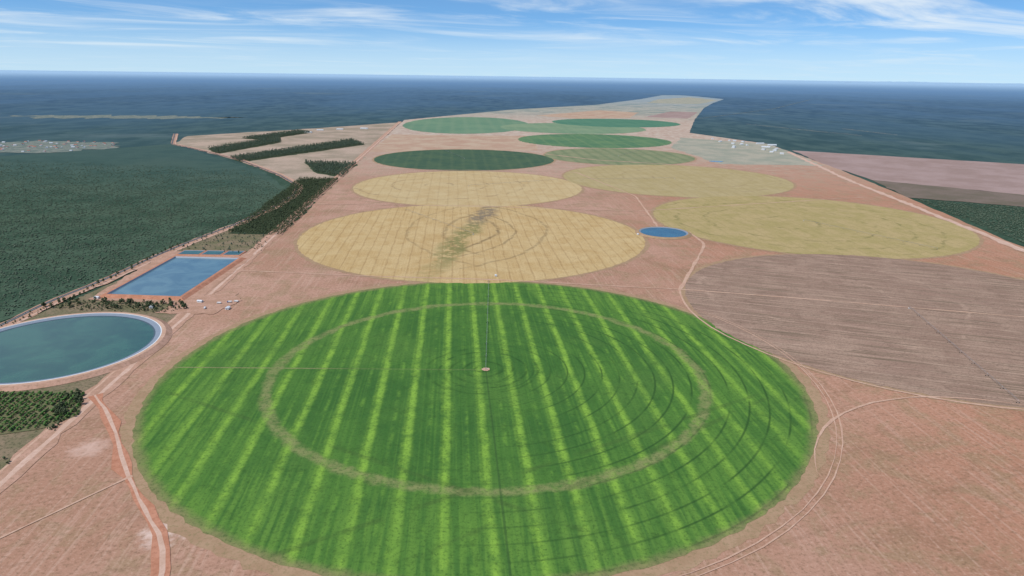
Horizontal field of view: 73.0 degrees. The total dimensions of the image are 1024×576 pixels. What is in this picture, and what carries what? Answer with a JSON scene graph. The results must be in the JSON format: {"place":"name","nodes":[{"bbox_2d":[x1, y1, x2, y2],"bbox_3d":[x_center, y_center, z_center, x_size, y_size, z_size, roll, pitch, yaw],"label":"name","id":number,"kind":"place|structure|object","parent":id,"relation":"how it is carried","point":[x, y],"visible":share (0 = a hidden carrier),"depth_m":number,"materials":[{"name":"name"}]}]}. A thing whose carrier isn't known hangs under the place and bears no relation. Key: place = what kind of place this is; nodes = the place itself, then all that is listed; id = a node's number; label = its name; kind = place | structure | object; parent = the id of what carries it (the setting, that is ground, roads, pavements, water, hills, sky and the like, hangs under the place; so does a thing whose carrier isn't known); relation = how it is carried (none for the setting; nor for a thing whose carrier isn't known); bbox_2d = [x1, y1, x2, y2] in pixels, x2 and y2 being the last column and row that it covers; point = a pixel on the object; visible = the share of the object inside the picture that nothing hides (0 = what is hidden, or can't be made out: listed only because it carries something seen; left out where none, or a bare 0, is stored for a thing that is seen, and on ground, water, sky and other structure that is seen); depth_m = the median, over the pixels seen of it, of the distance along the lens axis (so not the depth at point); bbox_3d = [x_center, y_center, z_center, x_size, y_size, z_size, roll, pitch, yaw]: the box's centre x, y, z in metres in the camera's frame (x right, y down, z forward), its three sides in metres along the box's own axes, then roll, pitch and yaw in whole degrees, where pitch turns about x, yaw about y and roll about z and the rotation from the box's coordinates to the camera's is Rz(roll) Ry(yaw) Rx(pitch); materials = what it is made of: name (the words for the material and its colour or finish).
{"place":"outdoors","nodes":[
{"label":"outdoors","id":0,"kind":"place"},
{"bbox_2d":[0,391,82,433],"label":"orchard ground","id":1,"kind":"structure","parent":0,"point":[39,426],"depth_m":947.81,"materials":[{"name":"green plant"}]},
{"bbox_2d":[0,390,84,432],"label":"orchard","id":2,"kind":"object","parent":1,"relation":"on","point":[31,404],"visible":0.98,"depth_m":952.39,"materials":[{"name":"green plant"}]},
{"bbox_2d":[0,141,118,152],"bbox_3d":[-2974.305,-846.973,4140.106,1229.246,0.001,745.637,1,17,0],"label":"village ground","id":3,"kind":"structure","parent":0,"point":[19,148],"depth_m":4153.97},
{"bbox_2d":[0,475,132,537],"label":"dirt track","id":4,"kind":"structure","parent":0,"point":[69,505],"depth_m":746.55,"materials":[{"name":"brown soil"}]},
{"bbox_2d":[0,317,153,382],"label":"pond water","id":5,"kind":"structure","parent":0,"point":[50,349],"depth_m":1170.19,"materials":[{"name":"teal liquid"}]},
{"bbox_2d":[0,312,171,391],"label":"pond embankment","id":6,"kind":"structure","parent":0,"point":[162,335],"depth_m":1154.30,"materials":[{"name":"beige soil"}]},
{"bbox_2d":[8,115,242,118],"bbox_3d":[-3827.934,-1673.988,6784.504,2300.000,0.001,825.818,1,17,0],"label":"clearing","id":7,"kind":"structure","parent":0,"point":[109,116],"depth_m":6840.84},
{"bbox_2d":[88,393,170,575],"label":"road verge","id":8,"kind":"structure","parent":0,"point":[116,466],"depth_m":760.49,"materials":[{"name":"brown soil"}]},
{"bbox_2d":[94,395,165,575],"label":"dirt track","id":9,"kind":"structure","parent":0,"point":[162,556],"depth_m":755.05,"materials":[{"name":"brown soil"}]},
{"bbox_2d":[0,231,266,469],"bbox_3d":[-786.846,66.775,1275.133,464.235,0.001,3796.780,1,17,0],"label":"scrubby ground","id":10,"kind":"structure","parent":0,"point":[11,444],"depth_m":1344.36,"materials":[{"name":"soil"}]},
{"bbox_2d":[1,299,173,463],"bbox_3d":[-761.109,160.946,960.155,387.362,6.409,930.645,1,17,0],"label":"roadside scrub","id":11,"kind":"object","parent":10,"relation":"on","point":[61,417],"visible":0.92,"depth_m":1352.63,"materials":[{"name":"green plant"}]},
{"bbox_2d":[169,184,321,251],"bbox_3d":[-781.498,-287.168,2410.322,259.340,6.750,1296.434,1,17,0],"label":"roadside scrub","id":12,"kind":"object","parent":10,"relation":"on","point":[228,248],"visible":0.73,"depth_m":1954.98,"materials":[{"name":"green plant"}]},
{"bbox_2d":[0,144,284,321],"bbox_3d":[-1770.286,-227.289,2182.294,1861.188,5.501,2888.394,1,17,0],"label":"forest canopy","id":13,"kind":"object","parent":0,"point":[85,227],"visible":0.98,"depth_m":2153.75,"materials":[{"name":"green plant"}]},
{"bbox_2d":[0,134,296,325],"bbox_3d":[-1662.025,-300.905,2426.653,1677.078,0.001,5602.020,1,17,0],"label":"road","id":14,"kind":"structure","parent":0,"point":[18,316],"depth_m":1708.95,"materials":[{"name":"soil"}]},
{"bbox_2d":[0,134,302,326],"bbox_3d":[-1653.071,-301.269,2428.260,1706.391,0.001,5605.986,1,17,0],"label":"road verge","id":15,"kind":"structure","parent":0,"point":[89,287],"depth_m":1660.29,"materials":[{"name":"brown soil"}]},
{"bbox_2d":[14,134,301,323],"bbox_3d":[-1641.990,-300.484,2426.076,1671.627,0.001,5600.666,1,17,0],"label":"dirt road","id":16,"kind":"structure","parent":0,"point":[151,261],"depth_m":1647.45,"materials":[{"name":"brown soil"}]},
{"bbox_2d":[89,251,252,304],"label":"reservoir yard","id":17,"kind":"structure","parent":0,"point":[195,297],"depth_m":1549.23,"materials":[{"name":"brown soil"}]},
{"bbox_2d":[176,250,206,255],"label":"settling basin","id":18,"kind":"object","parent":17,"relation":"on","point":[192,254],"visible":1,"depth_m":1770.54,"materials":[{"name":"brown soil"}]},
{"bbox_2d":[199,250,226,255],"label":"settling basin","id":19,"kind":"object","parent":17,"relation":"on","point":[202,254],"visible":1,"depth_m":1758.57,"materials":[{"name":"brown soil"}]},
{"bbox_2d":[221,251,246,255],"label":"settling basin","id":20,"kind":"object","parent":17,"relation":"on","point":[233,255],"visible":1,"depth_m":1761.95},
{"bbox_2d":[100,256,245,300],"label":"reservoir embankment","id":21,"kind":"structure","parent":0,"point":[198,287],"depth_m":1506.27,"materials":[{"name":"brown soil"}]},
{"bbox_2d":[111,258,235,295],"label":"reservoir water","id":22,"kind":"structure","parent":0,"point":[177,276],"depth_m":1562.37,"materials":[{"name":"blue liquid"}]},
{"bbox_2d":[180,251,202,253],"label":"reservoir water","id":23,"kind":"structure","parent":0,"point":[191,252],"depth_m":1779.31,"materials":[{"name":"blue liquid"}]},
{"bbox_2d":[155,292,241,313],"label":"farmyard","id":24,"kind":"structure","parent":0,"point":[211,304],"depth_m":1383.62,"materials":[{"name":"brown soil"}]},
{"bbox_2d":[0,123,396,471],"bbox_3d":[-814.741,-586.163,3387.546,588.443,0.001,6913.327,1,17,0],"label":"dirt road","id":25,"kind":"structure","parent":0,"point":[28,446],"depth_m":993.14,"materials":[{"name":"brown soil"}]},
{"bbox_2d":[0,122,399,486],"bbox_3d":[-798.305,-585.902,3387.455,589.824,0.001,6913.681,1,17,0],"label":"dirt road","id":26,"kind":"structure","parent":0,"point":[23,462],"depth_m":959.44,"materials":[{"name":"brown soil"}]},
{"bbox_2d":[0,122,400,492],"bbox_3d":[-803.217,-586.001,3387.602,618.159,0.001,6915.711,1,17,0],"label":"road verge","id":27,"kind":"structure","parent":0,"point":[8,469],"depth_m":1012.16,"materials":[{"name":"brown soil"}]},
{"bbox_2d":[204,251,224,254],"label":"reservoir water","id":28,"kind":"structure","parent":0,"point":[213,252],"depth_m":1781.34,"materials":[{"name":"blue liquid"}]},
{"bbox_2d":[224,251,243,254],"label":"reservoir water","id":29,"kind":"structure","parent":0,"point":[233,253],"depth_m":1775.89,"materials":[{"name":"blue liquid"}]},
{"bbox_2d":[211,139,280,153],"bbox_3d":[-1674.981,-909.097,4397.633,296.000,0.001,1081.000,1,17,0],"label":"plantation floor","id":30,"kind":"structure","parent":0,"point":[247,147],"depth_m":4252.71,"materials":[{"name":"brown soil"}]},
{"bbox_2d":[208,135,280,152],"bbox_3d":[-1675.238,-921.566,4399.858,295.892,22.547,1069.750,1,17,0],"label":"eucalyptus plantation","id":31,"kind":"object","parent":30,"relation":"on","point":[243,145],"visible":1,"depth_m":4295.75,"materials":[{"name":"green plant"}]},
{"bbox_2d":[242,131,306,139],"bbox_3d":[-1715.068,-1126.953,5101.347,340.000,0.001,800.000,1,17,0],"label":"plantation floor","id":32,"kind":"structure","parent":0,"point":[278,136],"depth_m":4998.37,"materials":[{"name":"brown soil"}]},
{"bbox_2d":[243,129,311,139],"bbox_3d":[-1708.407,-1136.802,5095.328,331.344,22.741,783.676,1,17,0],"label":"eucalyptus plantation","id":33,"kind":"object","parent":32,"relation":"on","point":[274,134],"visible":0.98,"depth_m":5047.27,"materials":[{"name":"green plant"}]},
{"bbox_2d":[228,179,337,233],"bbox_3d":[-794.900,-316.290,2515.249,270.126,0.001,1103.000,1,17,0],"label":"plantation floor","id":34,"kind":"structure","parent":0,"point":[258,232],"depth_m":2226.93,"materials":[{"name":"green plant"}]},
{"bbox_2d":[228,177,337,233],"bbox_3d":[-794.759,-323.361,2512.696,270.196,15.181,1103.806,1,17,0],"label":"eucalyptus plantation","id":35,"kind":"object","parent":34,"relation":"on","point":[296,197],"visible":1,"depth_m":2370.53,"materials":[{"name":"green plant"}]},
{"bbox_2d":[176,123,395,180],"bbox_3d":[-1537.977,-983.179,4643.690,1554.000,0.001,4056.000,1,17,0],"label":"bare plots","id":36,"kind":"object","parent":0,"point":[294,167],"visible":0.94,"depth_m":4454.88,"materials":[{"name":"beige soil"}]},
{"bbox_2d":[231,141,363,161],"bbox_3d":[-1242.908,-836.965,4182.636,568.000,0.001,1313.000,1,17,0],"label":"plantation floor","id":37,"kind":"structure","parent":0,"point":[324,149],"depth_m":3992.50,"materials":[{"name":"brown soil"}]},
{"bbox_2d":[231,138,363,161],"bbox_3d":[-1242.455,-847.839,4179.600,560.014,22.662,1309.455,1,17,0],"label":"eucalyptus plantation","id":38,"kind":"object","parent":37,"relation":"on","point":[317,146],"visible":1,"depth_m":4088.28,"materials":[{"name":"green plant"}]},
{"bbox_2d":[304,162,357,176],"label":"plantation floor","id":39,"kind":"structure","parent":0,"point":[317,172],"depth_m":3335.87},
{"bbox_2d":[305,159,355,175],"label":"eucalyptus plantation","id":40,"kind":"object","parent":39,"relation":"on","point":[346,167],"visible":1,"depth_m":3371.54,"materials":[{"name":"green plant"}]},
{"bbox_2d":[370,134,537,151],"bbox_3d":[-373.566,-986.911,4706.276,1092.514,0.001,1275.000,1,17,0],"label":"fallow plot","id":41,"kind":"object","parent":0,"point":[396,143],"visible":1,"depth_m":4669.87,"materials":[{"name":"brown soil"}]},
{"bbox_2d":[374,149,553,170],"bbox_3d":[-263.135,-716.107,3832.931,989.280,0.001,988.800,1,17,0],"label":"dark green crop field","id":42,"kind":"structure","parent":0,"point":[475,160],"depth_m":3774.83,"materials":[{"name":"green plant"}]},
{"bbox_2d":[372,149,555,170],"bbox_3d":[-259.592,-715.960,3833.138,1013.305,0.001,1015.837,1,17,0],"label":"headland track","id":43,"kind":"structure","parent":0,"point":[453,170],"depth_m":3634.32,"materials":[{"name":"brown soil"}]},
{"bbox_2d":[403,117,525,133],"bbox_3d":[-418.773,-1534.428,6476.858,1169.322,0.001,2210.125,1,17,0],"label":"green crop field","id":44,"kind":"structure","parent":0,"point":[462,125],"depth_m":6331.24,"materials":[{"name":"green plant"}]},
{"bbox_2d":[353,171,581,206],"bbox_3d":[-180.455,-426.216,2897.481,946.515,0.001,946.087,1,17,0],"label":"harvested crop field","id":45,"kind":"structure","parent":0,"point":[455,188],"depth_m":2827.85,"materials":[{"name":"plant"}]},
{"bbox_2d":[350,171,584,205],"bbox_3d":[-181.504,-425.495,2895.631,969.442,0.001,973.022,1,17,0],"label":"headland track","id":46,"kind":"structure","parent":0,"point":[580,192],"depth_m":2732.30,"materials":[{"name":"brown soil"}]},
{"bbox_2d":[297,205,645,283],"bbox_3d":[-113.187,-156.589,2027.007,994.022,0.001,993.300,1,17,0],"label":"harvested crop field","id":47,"kind":"structure","parent":0,"point":[508,243],"depth_m":1916.49,"materials":[{"name":"plant"}]},
{"bbox_2d":[293,205,649,282],"bbox_3d":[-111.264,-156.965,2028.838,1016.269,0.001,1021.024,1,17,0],"label":"headland track","id":48,"kind":"structure","parent":0,"point":[646,246],"depth_m":1765.21,"materials":[{"name":"beige soil"}]},
{"bbox_2d":[131,282,818,575],"bbox_3d":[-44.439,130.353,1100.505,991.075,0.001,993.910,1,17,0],"label":"green crop field","id":49,"kind":"structure","parent":0,"point":[399,431],"depth_m":905.58,"materials":[{"name":"green plant"}]},
{"bbox_2d":[485,280,489,368],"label":"pivot irrigator","id":50,"kind":"object","parent":49,"relation":"on","point":[488,288],"visible":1,"depth_m":1308.42,"materials":[{"name":"metal"}]},
{"bbox_2d":[119,281,830,575],"bbox_3d":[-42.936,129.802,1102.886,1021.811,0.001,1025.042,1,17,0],"label":"headland track","id":51,"kind":"structure","parent":0,"point":[193,535],"depth_m":754.98,"materials":[{"name":"brown soil"}]},
{"bbox_2d":[0,95,1023,575],"bbox_3d":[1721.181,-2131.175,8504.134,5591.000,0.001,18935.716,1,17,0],"label":"farmland","id":52,"kind":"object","parent":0,"point":[924,487],"visible":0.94,"depth_m":850.51,"materials":[{"name":"soil"}]},
{"bbox_2d":[648,97,717,103],"bbox_3d":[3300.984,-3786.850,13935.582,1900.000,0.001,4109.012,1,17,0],"label":"pale scrub","id":53,"kind":"object","parent":52,"relation":"on","point":[689,100],"visible":0.9,"depth_m":13457.85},
{"bbox_2d":[671,138,823,165],"bbox_3d":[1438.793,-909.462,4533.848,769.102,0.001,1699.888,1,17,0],"label":"pale scrub","id":54,"kind":"object","parent":52,"relation":"on","point":[725,152],"visible":0.99,"depth_m":4309.69,"materials":[{"name":"beige plant"}]},
{"bbox_2d":[917,199,1023,242],"bbox_3d":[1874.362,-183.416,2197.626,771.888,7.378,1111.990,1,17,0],"label":"forest canopy","id":55,"kind":"object","parent":52,"relation":"on","point":[1004,215],"visible":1,"depth_m":2432.37,"materials":[{"name":"green plant"}]},
{"bbox_2d":[0,70,1023,322],"bbox_3d":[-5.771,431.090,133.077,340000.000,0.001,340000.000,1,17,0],"label":"ground","id":56,"kind":"structure","parent":0,"point":[978,122],"depth_m":10051.84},
{"bbox_2d":[0,0,1023,83],"label":"sky","id":57,"kind":"structure","parent":0,"point":[946,41],"materials":[{"name":"blue"}]},
{"bbox_2d":[409,169,657,226],"bbox_3d":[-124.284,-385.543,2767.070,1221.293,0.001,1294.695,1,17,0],"label":"dirt track","id":58,"kind":"structure","parent":0,"point":[654,222],"depth_m":2746.33,"materials":[{"name":"brown soil"}]},
{"bbox_2d":[474,77,653,79],"bbox_3d":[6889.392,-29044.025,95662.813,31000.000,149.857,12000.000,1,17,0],"label":"hills","id":59,"kind":"structure","parent":0,"point":[565,78],"depth_m":92412.67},
{"bbox_2d":[500,123,645,133],"bbox_3d":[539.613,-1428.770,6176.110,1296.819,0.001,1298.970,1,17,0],"label":"olive crop field","id":60,"kind":"structure","parent":0,"point":[551,128],"depth_m":6056.10,"materials":[{"name":"green plant"}]},
{"bbox_2d":[537,110,636,118],"bbox_3d":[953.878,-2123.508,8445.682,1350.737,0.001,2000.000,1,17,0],"label":"fallow plot","id":61,"kind":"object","parent":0,"point":[596,114],"visible":0.95,"depth_m":8239.98,"materials":[{"name":"brown soil"}]},
{"bbox_2d":[518,134,670,147],"bbox_3d":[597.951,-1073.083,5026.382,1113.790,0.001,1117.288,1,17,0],"label":"green crop field","id":62,"kind":"structure","parent":0,"point":[595,140],"depth_m":4973.60,"materials":[{"name":"green plant"}]},
{"bbox_2d":[355,197,859,210],"bbox_3d":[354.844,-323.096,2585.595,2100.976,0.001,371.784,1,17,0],"label":"dirt track","id":63,"kind":"structure","parent":0,"point":[609,210],"depth_m":2465.05,"materials":[{"name":"brown soil"}]},
{"bbox_2d":[553,119,679,126],"bbox_3d":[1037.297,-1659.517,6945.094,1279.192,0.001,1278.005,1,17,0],"label":"green crop field","id":64,"kind":"structure","parent":0,"point":[615,123],"depth_m":6890.77,"materials":[{"name":"green plant"}]},
{"bbox_2d":[544,148,694,164],"bbox_3d":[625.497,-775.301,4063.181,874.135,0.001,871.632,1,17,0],"label":"olive crop field","id":65,"kind":"structure","parent":0,"point":[612,156],"depth_m":4026.34,"materials":[{"name":"green plant"}]},
{"bbox_2d":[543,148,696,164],"bbox_3d":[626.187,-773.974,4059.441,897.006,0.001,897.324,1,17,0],"label":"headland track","id":66,"kind":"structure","parent":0,"point":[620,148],"depth_m":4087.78,"materials":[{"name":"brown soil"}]},
{"bbox_2d":[236,270,1023,316],"bbox_3d":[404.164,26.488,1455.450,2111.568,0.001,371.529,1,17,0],"label":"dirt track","id":67,"kind":"structure","parent":0,"point":[630,286],"depth_m":1545.09,"materials":[{"name":"brown soil"}]},
{"bbox_2d":[531,152,788,171],"bbox_3d":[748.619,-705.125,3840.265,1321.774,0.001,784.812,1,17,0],"label":"dirt track","id":68,"kind":"structure","parent":0,"point":[669,164],"depth_m":3698.40,"materials":[{"name":"brown soil"}]},
{"bbox_2d":[641,228,685,236],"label":"pond water","id":69,"kind":"structure","parent":0,"point":[662,232],"depth_m":2076.07,"materials":[{"name":"blue liquid"}]},
{"bbox_2d":[635,227,691,239],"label":"pond embankment","id":70,"kind":"structure","parent":0,"point":[687,235],"depth_m":2040.62,"materials":[{"name":"beige soil"}]},
{"bbox_2d":[648,112,697,118],"bbox_3d":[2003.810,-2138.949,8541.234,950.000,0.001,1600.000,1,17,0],"label":"fallow plot","id":71,"kind":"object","parent":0,"point":[685,115],"visible":0.95,"depth_m":8399.22,"materials":[{"name":"brown soil"}]},
{"bbox_2d":[564,165,793,197],"bbox_3d":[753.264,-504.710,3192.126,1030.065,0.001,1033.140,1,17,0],"label":"stubble crop field","id":72,"kind":"structure","parent":0,"point":[694,181],"depth_m":3120.62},
{"bbox_2d":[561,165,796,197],"bbox_3d":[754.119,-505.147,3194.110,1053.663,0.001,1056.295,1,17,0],"label":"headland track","id":73,"kind":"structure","parent":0,"point":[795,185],"depth_m":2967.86,"materials":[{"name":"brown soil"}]},
{"bbox_2d":[678,232,704,288],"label":"dirt track","id":74,"kind":"structure","parent":0,"point":[682,285],"depth_m":1724.88,"materials":[{"name":"brown soil"}]},
{"bbox_2d":[640,293,842,575],"bbox_3d":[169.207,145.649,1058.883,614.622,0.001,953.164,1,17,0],"label":"wheel track","id":75,"kind":"structure","parent":0,"point":[833,478],"depth_m":799.79,"materials":[{"name":"brown soil"}]},
{"bbox_2d":[667,301,836,575],"bbox_3d":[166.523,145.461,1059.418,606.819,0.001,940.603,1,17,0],"label":"wheel track","id":76,"kind":"structure","parent":0,"point":[816,493],"depth_m":783.13,"materials":[{"name":"brown soil"}]},
{"bbox_2d":[653,196,979,258],"bbox_3d":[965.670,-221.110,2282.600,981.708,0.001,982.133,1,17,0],"label":"stubble crop field","id":77,"kind":"structure","parent":0,"point":[781,225],"depth_m":2191.41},
{"bbox_2d":[803,220,936,249],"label":"pivot irrigator","id":78,"kind":"object","parent":77,"relation":"on","point":[863,232],"visible":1,"depth_m":2116.46,"materials":[{"name":"metal"}]},
{"bbox_2d":[650,196,984,259],"bbox_3d":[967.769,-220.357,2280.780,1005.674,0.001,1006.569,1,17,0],"label":"headland track","id":79,"kind":"structure","parent":0,"point":[981,240],"depth_m":2013.06,"materials":[{"name":"brown soil"}]},
{"bbox_2d":[678,289,1023,409],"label":"dirt track","id":80,"kind":"structure","parent":0,"point":[842,377],"depth_m":1082.60,"materials":[{"name":"brown soil"}]},
{"bbox_2d":[681,253,1023,410],"bbox_3d":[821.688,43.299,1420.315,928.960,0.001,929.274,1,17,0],"label":"headland track","id":81,"kind":"structure","parent":0,"point":[684,291],"depth_m":1149.56,"materials":[{"name":"brown soil"}]},
{"bbox_2d":[685,254,1023,407],"bbox_3d":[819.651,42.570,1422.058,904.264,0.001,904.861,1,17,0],"label":"fallow crop field","id":82,"kind":"structure","parent":0,"point":[905,348],"depth_m":1364.32,"materials":[{"name":"brown soil"}]},
{"bbox_2d":[908,307,1019,402],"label":"pivot irrigator","id":83,"kind":"object","parent":82,"relation":"on","point":[975,363],"visible":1,"depth_m":1125.64,"materials":[{"name":"metal"}]},
{"bbox_2d":[741,81,1007,85],"bbox_3d":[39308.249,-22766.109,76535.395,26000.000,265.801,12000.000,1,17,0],"label":"hills","id":84,"kind":"structure","parent":0,"point":[923,83],"depth_m":73546.70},
{"bbox_2d":[787,152,1023,251],"bbox_3d":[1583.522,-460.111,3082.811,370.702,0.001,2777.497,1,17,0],"label":"dirt road","id":85,"kind":"structure","parent":0,"point":[1000,241],"depth_m":2492.78,"materials":[{"name":"brown soil"}]},
{"bbox_2d":[792,150,1023,194],"bbox_3d":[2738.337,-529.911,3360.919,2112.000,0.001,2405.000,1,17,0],"label":"fallow strip","id":86,"kind":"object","parent":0,"point":[993,177],"visible":1,"depth_m":3591.50,"materials":[{"name":"brown soil"}]},
{"bbox_2d":[814,396,1020,475],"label":"dirt track","id":87,"kind":"structure","parent":0,"point":[829,422],"depth_m":993.72,"materials":[{"name":"brown soil"}]},
{"bbox_2d":[873,180,1023,206],"bbox_3d":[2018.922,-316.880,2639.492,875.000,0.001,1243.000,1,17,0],"label":"fallow strip","id":88,"kind":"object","parent":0,"point":[942,193],"visible":1,"depth_m":2853.56,"materials":[{"name":"brown soil"}]},
{"bbox_2d":[955,83,1023,84],"bbox_3d":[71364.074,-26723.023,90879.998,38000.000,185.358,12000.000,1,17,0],"label":"hills","id":89,"kind":"structure","parent":0,"point":[993,83],"depth_m":89785.52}
]}

